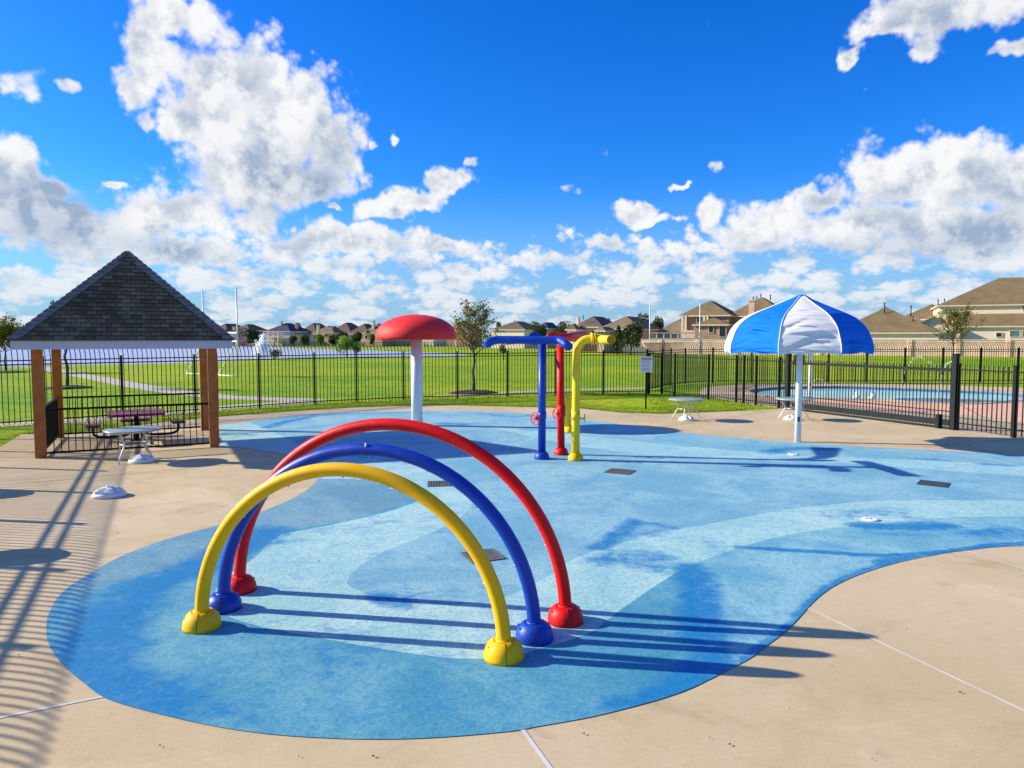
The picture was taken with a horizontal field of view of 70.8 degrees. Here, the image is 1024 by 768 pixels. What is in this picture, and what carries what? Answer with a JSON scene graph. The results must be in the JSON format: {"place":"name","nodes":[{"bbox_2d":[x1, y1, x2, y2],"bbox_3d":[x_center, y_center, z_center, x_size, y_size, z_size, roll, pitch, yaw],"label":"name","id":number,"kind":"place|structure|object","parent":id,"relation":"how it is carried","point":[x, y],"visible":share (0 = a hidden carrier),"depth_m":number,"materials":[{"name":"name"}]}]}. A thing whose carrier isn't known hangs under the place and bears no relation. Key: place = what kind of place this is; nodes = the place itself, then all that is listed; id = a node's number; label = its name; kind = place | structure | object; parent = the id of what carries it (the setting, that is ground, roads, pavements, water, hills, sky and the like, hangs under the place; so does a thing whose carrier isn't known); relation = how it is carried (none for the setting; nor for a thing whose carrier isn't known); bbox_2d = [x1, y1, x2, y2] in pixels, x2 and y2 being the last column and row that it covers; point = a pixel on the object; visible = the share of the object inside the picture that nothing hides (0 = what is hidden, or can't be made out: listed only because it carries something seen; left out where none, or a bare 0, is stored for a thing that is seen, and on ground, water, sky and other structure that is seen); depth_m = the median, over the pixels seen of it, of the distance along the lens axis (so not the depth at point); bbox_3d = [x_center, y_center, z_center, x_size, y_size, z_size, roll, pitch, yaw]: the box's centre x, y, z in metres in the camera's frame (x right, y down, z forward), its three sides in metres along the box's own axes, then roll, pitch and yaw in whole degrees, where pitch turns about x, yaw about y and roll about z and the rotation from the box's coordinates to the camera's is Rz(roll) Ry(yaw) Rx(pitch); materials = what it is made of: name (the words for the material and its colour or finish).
{"place":"outdoors","nodes":[
{"label":"outdoors","id":0,"kind":"place"},
{"bbox_2d":[0,366,323,426],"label":"park path","id":1,"kind":"structure","parent":0,"point":[113,381],"depth_m":33.85,"materials":[{"name":"concrete"}]},
{"bbox_2d":[0,345,466,365],"bbox_3d":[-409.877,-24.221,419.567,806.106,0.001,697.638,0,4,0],"label":"lake water","id":2,"kind":"structure","parent":0,"point":[134,355],"depth_m":120.05,"materials":[{"name":"liquid"}]},
{"bbox_2d":[251,334,272,356],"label":"fountain","id":3,"kind":"object","parent":2,"relation":"on","point":[263,340],"visible":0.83,"depth_m":103.40,"materials":[{"name":"liquid"}]},
{"bbox_2d":[422,340,446,345],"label":"house","id":4,"kind":"structure","parent":0,"point":[430,344],"depth_m":239.01,"materials":[{"name":"beige brick"}]},
{"bbox_2d":[447,319,481,346],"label":"house","id":5,"kind":"structure","parent":0,"point":[455,341],"depth_m":213.73,"materials":[{"name":"brown brick"}]},
{"bbox_2d":[0,384,1023,767],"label":"pool deck","id":6,"kind":"structure","parent":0,"point":[884,666],"depth_m":6.22,"materials":[{"name":"beige concrete"}]},
{"bbox_2d":[91,485,126,498],"bbox_3d":[-7.133,1.889,12.748,0.550,0.190,0.550,-2,4,-29],"label":"umbrella base","id":7,"kind":"object","parent":6,"relation":"on","point":[109,492],"visible":1,"depth_m":12.61,"materials":[{"name":"white plastic"}]},
{"bbox_2d":[6,251,234,458],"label":"pavilion","id":8,"kind":"structure","parent":6,"relation":"on","point":[126,300],"depth_m":17.75,"materials":[{"name":"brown wood"}]},
{"bbox_2d":[103,426,162,464],"bbox_3d":[-8.600,1.382,16.374,1.220,0.735,1.220,-1,4,-20],"label":"round table","id":9,"kind":"object","parent":6,"relation":"on","point":[119,431],"visible":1,"depth_m":16.21,"materials":[{"name":"metal"}]},
{"bbox_2d":[85,408,185,440],"bbox_3d":[-10.250,1.145,19.664,2.252,0.785,2.088,1,4,20],"label":"picnic table","id":10,"kind":"object","parent":6,"relation":"on","point":[134,415],"visible":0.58,"depth_m":19.53,"materials":[{"name":"purple metal"}]},
{"bbox_2d":[128,453,154,463],"bbox_3d":[-8.357,1.663,16.251,0.550,0.190,0.550,0,4,-6],"label":"umbrella base","id":11,"kind":"object","parent":6,"relation":"on","point":[141,458],"visible":1,"depth_m":16.11,"materials":[{"name":"white plastic"}]},
{"bbox_2d":[46,411,1023,738],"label":"splash pad","id":12,"kind":"object","parent":6,"relation":"in","point":[690,559],"visible":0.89,"depth_m":8.54,"materials":[{"name":"blue rubber"}]},
{"bbox_2d":[182,462,523,666],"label":"splash arch","id":13,"kind":"structure","parent":12,"relation":"on","point":[503,647],"depth_m":6.42,"materials":[{"name":"yellow paint"}]},
{"bbox_2d":[209,443,553,646],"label":"splash arch","id":14,"kind":"structure","parent":12,"relation":"on","point":[534,629],"depth_m":6.77,"materials":[{"name":"blue paint"}]},
{"bbox_2d":[231,418,582,628],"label":"splash arch","id":15,"kind":"structure","parent":12,"relation":"on","point":[565,612],"depth_m":7.21,"materials":[{"name":"red paint"}]},
{"bbox_2d":[375,314,456,421],"bbox_3d":[-3.027,-0.435,22.843,2.544,3.530,2.544,0,4,0],"label":"mushroom shower","id":16,"kind":"object","parent":12,"relation":"on","point":[416,329],"visible":0.9,"depth_m":22.07,"materials":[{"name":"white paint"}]},
{"bbox_2d":[427,481,451,486],"bbox_3d":[-1.367,1.907,13.773,0.500,0.018,0.500,0,4,-7],"label":"floor drain","id":17,"kind":"object","parent":12,"relation":"on","point":[437,483],"visible":0.77,"depth_m":13.69,"materials":[{"name":"grey metal"}]},
{"bbox_2d":[460,548,506,563],"bbox_3d":[-0.372,2.201,9.220,0.460,0.018,0.460,-2,4,-24],"label":"floor drain","id":18,"kind":"object","parent":12,"relation":"on","point":[493,554],"visible":0.67,"depth_m":9.21,"materials":[{"name":"grey metal"}]},
{"bbox_2d":[483,332,572,459],"bbox_3d":[0.410,0.272,16.422,2.095,2.934,0.766,1,4,17],"label":"water pipe spray","id":19,"kind":"object","parent":12,"relation":"on","point":[538,339],"visible":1,"depth_m":16.43,"materials":[{"name":"blue paint"}]},
{"bbox_2d":[506,331,587,455],"bbox_3d":[1.248,0.162,17.859,1.221,2.968,2.858,4,5,44],"label":"water pipe spray","id":20,"kind":"object","parent":12,"relation":"on","point":[561,449],"visible":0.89,"depth_m":17.11,"materials":[{"name":"red paint"}]},
{"bbox_2d":[568,333,615,460],"bbox_3d":[1.703,0.299,16.221,0.818,2.904,1.809,0,4,-6],"label":"water pipe spray","id":21,"kind":"object","parent":12,"relation":"on","point":[575,454],"visible":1,"depth_m":16.29,"materials":[{"name":"yellow plastic"}]},
{"bbox_2d":[603,468,635,474],"bbox_3d":[2.249,1.826,15.030,0.540,0.018,0.540,2,4,26],"label":"floor drain","id":22,"kind":"object","parent":12,"relation":"on","point":[619,471],"visible":1,"depth_m":14.99,"materials":[{"name":"grey metal"}]},
{"bbox_2d":[861,517,879,521],"bbox_3d":[5.505,2.074,11.058,0.250,0.027,0.250,0,4,0],"label":"ground nozzle","id":23,"kind":"object","parent":12,"relation":"on","point":[870,519],"visible":1,"depth_m":11.00,"materials":[{"name":"white plastic"}]},
{"bbox_2d":[917,480,949,487],"bbox_3d":[8.060,1.907,13.773,0.500,0.018,0.500,3,5,37],"label":"floor drain","id":24,"kind":"object","parent":12,"relation":"on","point":[934,483],"visible":1,"depth_m":13.76,"materials":[{"name":"grey metal"}]},
{"bbox_2d":[668,397,704,421],"bbox_3d":[5.919,0.864,24.414,1.220,0.735,1.220,0,4,-6],"label":"round table","id":25,"kind":"object","parent":6,"relation":"on","point":[686,399],"visible":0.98,"depth_m":24.23,"materials":[{"name":"metal"}]},
{"bbox_2d":[678,415,694,420],"bbox_3d":[5.919,1.136,24.432,0.550,0.190,0.550,3,5,38],"label":"umbrella base","id":26,"kind":"object","parent":6,"relation":"on","point":[688,418],"visible":0.93,"depth_m":24.29,"materials":[{"name":"white plastic"}]},
{"bbox_2d":[783,414,794,420],"bbox_3d":[9.547,1.126,24.590,0.550,0.190,0.550,-1,4,-11],"label":"umbrella base","id":27,"kind":"object","parent":6,"relation":"on","point":[790,417],"visible":0.76,"depth_m":24.48,"materials":[{"name":"white plastic"}]},
{"bbox_2d":[775,397,812,419],"bbox_3d":[9.620,0.854,24.573,1.220,0.735,1.220,-2,4,-26],"label":"round table","id":28,"kind":"object","parent":6,"relation":"on","point":[790,399],"visible":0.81,"depth_m":24.52,"materials":[{"name":"metal"}]},
{"bbox_2d":[724,295,874,441],"bbox_3d":[7.571,-0.408,19.245,3.535,3.940,3.537,1,4,11],"label":"parasol","id":29,"kind":"object","parent":6,"relation":"on","point":[799,325],"visible":1,"depth_m":17.97,"materials":[{"name":"blue fabric"}]},
{"bbox_2d":[808,354,812,396],"bbox_3d":[13.797,-1.330,33.541,3.540,3.940,3.544,0,4,0],"label":"parasol","id":30,"kind":"object","parent":6,"relation":"on","point":[811,359],"visible":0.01,"depth_m":33.55,"materials":[{"name":"white paint"}]},
{"bbox_2d":[784,353,959,429],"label":"sliding gate","id":31,"kind":"structure","parent":6,"relation":"on","point":[937,421],"depth_m":24.23,"materials":[{"name":"black metal"}]},
{"bbox_2d":[745,386,1022,403],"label":"pool coping","id":32,"kind":"object","parent":6,"relation":"on","point":[948,391],"visible":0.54,"depth_m":37.52,"materials":[{"name":"tile"}]},
{"bbox_2d":[955,363,1023,437],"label":"pool fence","id":33,"kind":"object","parent":6,"relation":"on","point":[1016,372],"visible":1,"depth_m":20.73,"materials":[{"name":"black metal"}]},
{"bbox_2d":[0,338,1023,446],"bbox_3d":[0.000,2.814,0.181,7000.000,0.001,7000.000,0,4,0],"label":"lawn","id":34,"kind":"structure","parent":0,"point":[592,379],"depth_m":48.56,"materials":[{"name":"green plant"}]},
{"bbox_2d":[0,312,26,370],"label":"young tree","id":35,"kind":"object","parent":34,"relation":"on","point":[4,326],"visible":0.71,"depth_m":57.83,"materials":[{"name":"green plant"}]},
{"bbox_2d":[0,370,27,372],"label":"mulch ring","id":36,"kind":"object","parent":34,"relation":"on","point":[10,371],"visible":0.76,"depth_m":57.78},
{"bbox_2d":[0,432,27,445],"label":"grass","id":37,"kind":"structure","parent":34,"relation":"on","point":[17,435],"depth_m":20.00,"materials":[{"name":"green plant"}]},
{"bbox_2d":[49,299,68,385],"bbox_3d":[-24.775,-2.225,40.292,2.544,4.968,2.683,0,4,0],"label":"young tree","id":38,"kind":"object","parent":34,"relation":"on","point":[51,302],"visible":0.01,"depth_m":40.21,"materials":[{"name":"green plant"}]},
{"bbox_2d":[45,385,92,389],"bbox_3d":[-24.883,0.149,40.348,2.461,0.166,2.431,4,5,45],"label":"mulch ring","id":39,"kind":"object","parent":34,"relation":"on","point":[73,387],"visible":0.68,"depth_m":39.76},
{"bbox_2d":[186,288,238,376],"bbox_3d":[-22.304,-3.780,53.211,7.366,6.300,0.350,3,5,36],"label":"goal post","id":40,"kind":"object","parent":34,"relation":"on","point":[232,333],"visible":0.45,"depth_m":51.17,"materials":[{"name":"white metal"}]},
{"bbox_2d":[220,324,240,329],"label":"house","id":41,"kind":"structure","parent":34,"relation":"on","point":[227,326],"depth_m":262.51,"materials":[{"name":"beige paint"}]},
{"bbox_2d":[225,324,266,345],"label":"house","id":42,"kind":"structure","parent":34,"relation":"on","point":[241,338],"depth_m":256.90,"materials":[{"name":"beige brick"}]},
{"bbox_2d":[240,328,262,343],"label":"tree","id":43,"kind":"object","parent":34,"relation":"on","point":[252,335],"visible":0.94,"depth_m":233.74,"materials":[{"name":"green plant"}]},
{"bbox_2d":[15,326,490,338],"bbox_3d":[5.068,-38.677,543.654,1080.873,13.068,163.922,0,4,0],"label":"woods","id":44,"kind":"object","parent":34,"relation":"on","point":[486,335],"depth_m":519.63,"materials":[{"name":"green plant"}]},
{"bbox_2d":[269,349,280,360],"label":"shrub","id":45,"kind":"object","parent":34,"relation":"on","point":[276,353],"visible":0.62,"depth_m":87.95,"materials":[{"name":"green plant"}]},
{"bbox_2d":[263,321,309,345],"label":"house","id":46,"kind":"structure","parent":34,"relation":"on","point":[281,332],"depth_m":244.47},
{"bbox_2d":[288,336,297,346],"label":"tree","id":47,"kind":"object","parent":34,"relation":"on","point":[293,338],"visible":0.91,"depth_m":224.85,"materials":[{"name":"green plant"}]},
{"bbox_2d":[300,335,308,344],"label":"tree","id":48,"kind":"object","parent":34,"relation":"on","point":[304,338],"visible":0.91,"depth_m":222.65,"materials":[{"name":"green plant"}]},
{"bbox_2d":[294,323,325,345],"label":"house","id":49,"kind":"structure","parent":34,"relation":"on","point":[312,327],"depth_m":252.95,"materials":[{"name":"brown brick"}]},
{"bbox_2d":[315,334,323,346],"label":"tree","id":50,"kind":"object","parent":34,"relation":"on","point":[319,337],"visible":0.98,"depth_m":220.56,"materials":[{"name":"green plant"}]},
{"bbox_2d":[308,325,330,345],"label":"house","id":51,"kind":"structure","parent":34,"relation":"on","point":[315,333],"depth_m":249.25,"materials":[{"name":"beige"}]},
{"bbox_2d":[0,392,644,426],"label":"grass","id":52,"kind":"structure","parent":34,"relation":"on","point":[439,398],"depth_m":31.56,"materials":[{"name":"green plant"}]},
{"bbox_2d":[0,343,647,424],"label":"iron fence","id":53,"kind":"object","parent":34,"relation":"on","point":[259,359],"visible":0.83,"depth_m":29.99,"materials":[{"name":"black metal"}]},
{"bbox_2d":[328,334,335,344],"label":"tree","id":54,"kind":"object","parent":34,"relation":"on","point":[331,338],"visible":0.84,"depth_m":225.06,"materials":[{"name":"green plant"}]},
{"bbox_2d":[334,332,347,340],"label":"tree","id":55,"kind":"object","parent":34,"relation":"on","point":[339,334],"visible":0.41,"depth_m":220.79,"materials":[{"name":"green plant"}]},
{"bbox_2d":[323,322,358,345],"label":"house","id":56,"kind":"structure","parent":34,"relation":"on","point":[346,327],"depth_m":248.61,"materials":[{"name":"beige paint"}]},
{"bbox_2d":[334,335,359,356],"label":"tree","id":57,"kind":"object","parent":34,"relation":"on","point":[344,340],"visible":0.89,"depth_m":106.21,"materials":[{"name":"green plant"}]},
{"bbox_2d":[232,342,479,346],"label":"garden fence","id":58,"kind":"object","parent":34,"relation":"on","point":[348,344],"visible":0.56,"depth_m":215.62,"materials":[{"name":"brown wood"}]},
{"bbox_2d":[351,331,361,341],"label":"tree","id":59,"kind":"object","parent":34,"relation":"on","point":[357,337],"visible":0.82,"depth_m":218.93,"materials":[{"name":"green plant"}]},
{"bbox_2d":[352,345,360,351],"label":"shrub","id":60,"kind":"object","parent":34,"relation":"on","point":[355,348],"visible":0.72,"depth_m":105.08,"materials":[{"name":"green plant"}]},
{"bbox_2d":[348,324,371,345],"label":"house","id":61,"kind":"structure","parent":34,"relation":"on","point":[362,328],"depth_m":245.53,"materials":[{"name":"brown brick"}]},
{"bbox_2d":[370,334,374,344],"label":"tree","id":62,"kind":"object","parent":34,"relation":"on","point":[372,338],"visible":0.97,"depth_m":226.76,"materials":[{"name":"green plant"}]},
{"bbox_2d":[363,321,389,345],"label":"house","id":63,"kind":"structure","parent":34,"relation":"on","point":[372,330],"depth_m":239.32,"materials":[{"name":"beige brick"}]},
{"bbox_2d":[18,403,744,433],"bbox_3d":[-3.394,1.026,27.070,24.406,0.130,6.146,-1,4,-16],"label":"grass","id":64,"kind":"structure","parent":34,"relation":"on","point":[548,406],"depth_m":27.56,"materials":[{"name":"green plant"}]},
{"bbox_2d":[390,340,410,345],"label":"house","id":65,"kind":"structure","parent":34,"relation":"on","point":[391,344],"depth_m":242.16,"materials":[{"name":"brown brick"}]},
{"bbox_2d":[449,390,496,394],"bbox_3d":[-1.968,0.383,36.744,2.576,0.170,2.471,0,4,0],"label":"mulch ring","id":66,"kind":"object","parent":34,"relation":"on","point":[470,392],"visible":0.82,"depth_m":36.05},
{"bbox_2d":[447,298,500,389],"bbox_3d":[-1.898,-1.915,36.519,2.479,4.827,3.045,1,4,20],"label":"young tree","id":67,"kind":"object","parent":66,"relation":"on","point":[479,319],"visible":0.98,"depth_m":36.28,"materials":[{"name":"green plant"}]},
{"bbox_2d":[498,344,506,352],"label":"sapling","id":68,"kind":"object","parent":34,"relation":"on","point":[503,350],"visible":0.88,"depth_m":87.87,"materials":[{"name":"green plant"}]},
{"bbox_2d":[529,321,547,335],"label":"tree","id":69,"kind":"object","parent":34,"relation":"on","point":[541,329],"visible":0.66,"depth_m":163.34,"materials":[{"name":"green plant"}]},
{"bbox_2d":[554,321,571,333],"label":"tree","id":70,"kind":"object","parent":34,"relation":"on","point":[563,324],"visible":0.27,"depth_m":159.19,"materials":[{"name":"green plant"}]},
{"bbox_2d":[613,325,620,353],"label":"tree","id":71,"kind":"object","parent":34,"relation":"on","point":[617,335],"visible":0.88,"depth_m":120.42,"materials":[{"name":"green plant"}]},
{"bbox_2d":[618,320,644,354],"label":"tree","id":72,"kind":"object","parent":34,"relation":"on","point":[631,334],"visible":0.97,"depth_m":119.24,"materials":[{"name":"green plant"}]},
{"bbox_2d":[638,312,648,321],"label":"tree","id":73,"kind":"object","parent":34,"relation":"on","point":[645,316],"visible":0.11,"depth_m":148.99,"materials":[{"name":"green plant"}]},
{"bbox_2d":[640,356,652,408],"bbox_3d":[5.256,-0.052,28.218,0.490,2.075,0.080,0,4,0],"label":"pool sign","id":74,"kind":"object","parent":34,"relation":"on","point":[646,364],"visible":1,"depth_m":28.14,"materials":[{"name":"white metal"}]},
{"bbox_2d":[651,316,663,327],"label":"tree","id":75,"kind":"object","parent":34,"relation":"on","point":[658,322],"visible":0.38,"depth_m":143.93,"materials":[{"name":"green plant"}]},
{"bbox_2d":[657,319,680,337],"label":"house","id":76,"kind":"structure","parent":34,"relation":"on","point":[675,326],"depth_m":139.19,"materials":[{"name":"brown brick"}]},
{"bbox_2d":[649,303,700,362],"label":"goal post","id":77,"kind":"object","parent":34,"relation":"on","point":[675,332],"visible":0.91,"depth_m":79.76,"materials":[{"name":"white metal"}]},
{"bbox_2d":[647,353,784,407],"bbox_3d":[9.055,-0.293,32.198,0.728,2.044,8.687,-2,4,-28],"label":"pool fence","id":78,"kind":"object","parent":34,"relation":"on","point":[736,359],"visible":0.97,"depth_m":31.62,"materials":[{"name":"black metal"}]},
{"bbox_2d":[645,342,1023,388],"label":"iron fence","id":79,"kind":"object","parent":34,"relation":"on","point":[678,350],"visible":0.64,"depth_m":44.71,"materials":[{"name":"black metal"}]},
{"bbox_2d":[860,303,941,338],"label":"house","id":80,"kind":"structure","parent":34,"relation":"on","point":[885,322],"depth_m":119.03,"materials":[{"name":"beige"}]},
{"bbox_2d":[906,299,944,321],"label":"house","id":81,"kind":"structure","parent":34,"relation":"on","point":[919,315],"depth_m":137.40,"materials":[{"name":"beige paint"}]},
{"bbox_2d":[924,302,988,365],"bbox_3d":[36.012,-3.856,59.239,3.899,5.785,4.232,0,4,0],"label":"young tree","id":82,"kind":"object","parent":34,"relation":"on","point":[951,315],"visible":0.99,"depth_m":58.70,"materials":[{"name":"green plant"}]},
{"bbox_2d":[920,277,1023,339],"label":"house","id":83,"kind":"structure","parent":34,"relation":"on","point":[999,302],"depth_m":120.31,"materials":[{"name":"beige"}]},
{"bbox_2d":[996,332,1002,336],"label":"window","id":84,"kind":"structure","parent":83,"relation":"in","point":[998,334],"depth_m":117.46,"materials":[{"name":"white glass"}]},
{"bbox_2d":[1009,330,1020,336],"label":"window","id":85,"kind":"structure","parent":83,"relation":"in","point":[1013,333],"depth_m":116.49,"materials":[{"name":"white glass"}]},
{"bbox_2d":[0,0,1023,337],"label":"sky","id":86,"kind":"structure","parent":0,"point":[325,162],"materials":[{"name":"blue"}]},
{"bbox_2d":[489,320,548,347],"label":"house","id":87,"kind":"structure","parent":0,"point":[518,328],"depth_m":187.97,"materials":[{"name":"beige brick"}]},
{"bbox_2d":[433,387,650,395],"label":"path","id":88,"kind":"structure","parent":0,"point":[549,390],"depth_m":38.33,"materials":[{"name":"concrete"}]},
{"bbox_2d":[538,322,562,347],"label":"house","id":89,"kind":"structure","parent":0,"point":[550,326],"depth_m":204.14,"materials":[{"name":"beige paint"}]},
{"bbox_2d":[564,392,571,432],"bbox_3d":[1.691,0.834,21.246,0.389,1.191,0.390,0,4,0],"label":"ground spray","id":90,"kind":"object","parent":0,"point":[567,403],"visible":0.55,"depth_m":21.15,"materials":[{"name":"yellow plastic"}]},
{"bbox_2d":[564,316,611,350],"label":"house","id":91,"kind":"structure","parent":0,"point":[592,324],"depth_m":150.18,"materials":[{"name":"beige paint"}]},
{"bbox_2d":[594,316,661,351],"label":"house","id":92,"kind":"structure","parent":0,"point":[611,327],"depth_m":132.02,"materials":[{"name":"brown brick"}]},
{"bbox_2d":[678,294,774,338],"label":"house","id":93,"kind":"structure","parent":0,"point":[718,321],"depth_m":129.67,"materials":[{"name":"brown brick"}]},
{"bbox_2d":[708,326,713,332],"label":"window","id":94,"kind":"structure","parent":93,"relation":"in","point":[710,328],"depth_m":126.37,"materials":[{"name":"white glass"}]},
{"bbox_2d":[719,326,725,336],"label":"window","id":95,"kind":"structure","parent":93,"relation":"in","point":[722,329],"depth_m":125.49,"materials":[{"name":"black glass"}]},
{"bbox_2d":[623,339,1023,356],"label":"boundary wall","id":96,"kind":"structure","parent":0,"point":[714,341],"depth_m":110.67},
{"bbox_2d":[753,388,1021,401],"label":"pool water","id":97,"kind":"structure","parent":0,"point":[944,396],"depth_m":36.14,"materials":[{"name":"blue liquid"}]},
{"bbox_2d":[815,400,1023,422],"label":"salmon pool deck","id":98,"kind":"structure","parent":0,"point":[979,410],"depth_m":28.45,"materials":[{"name":"concrete"}]}
]}

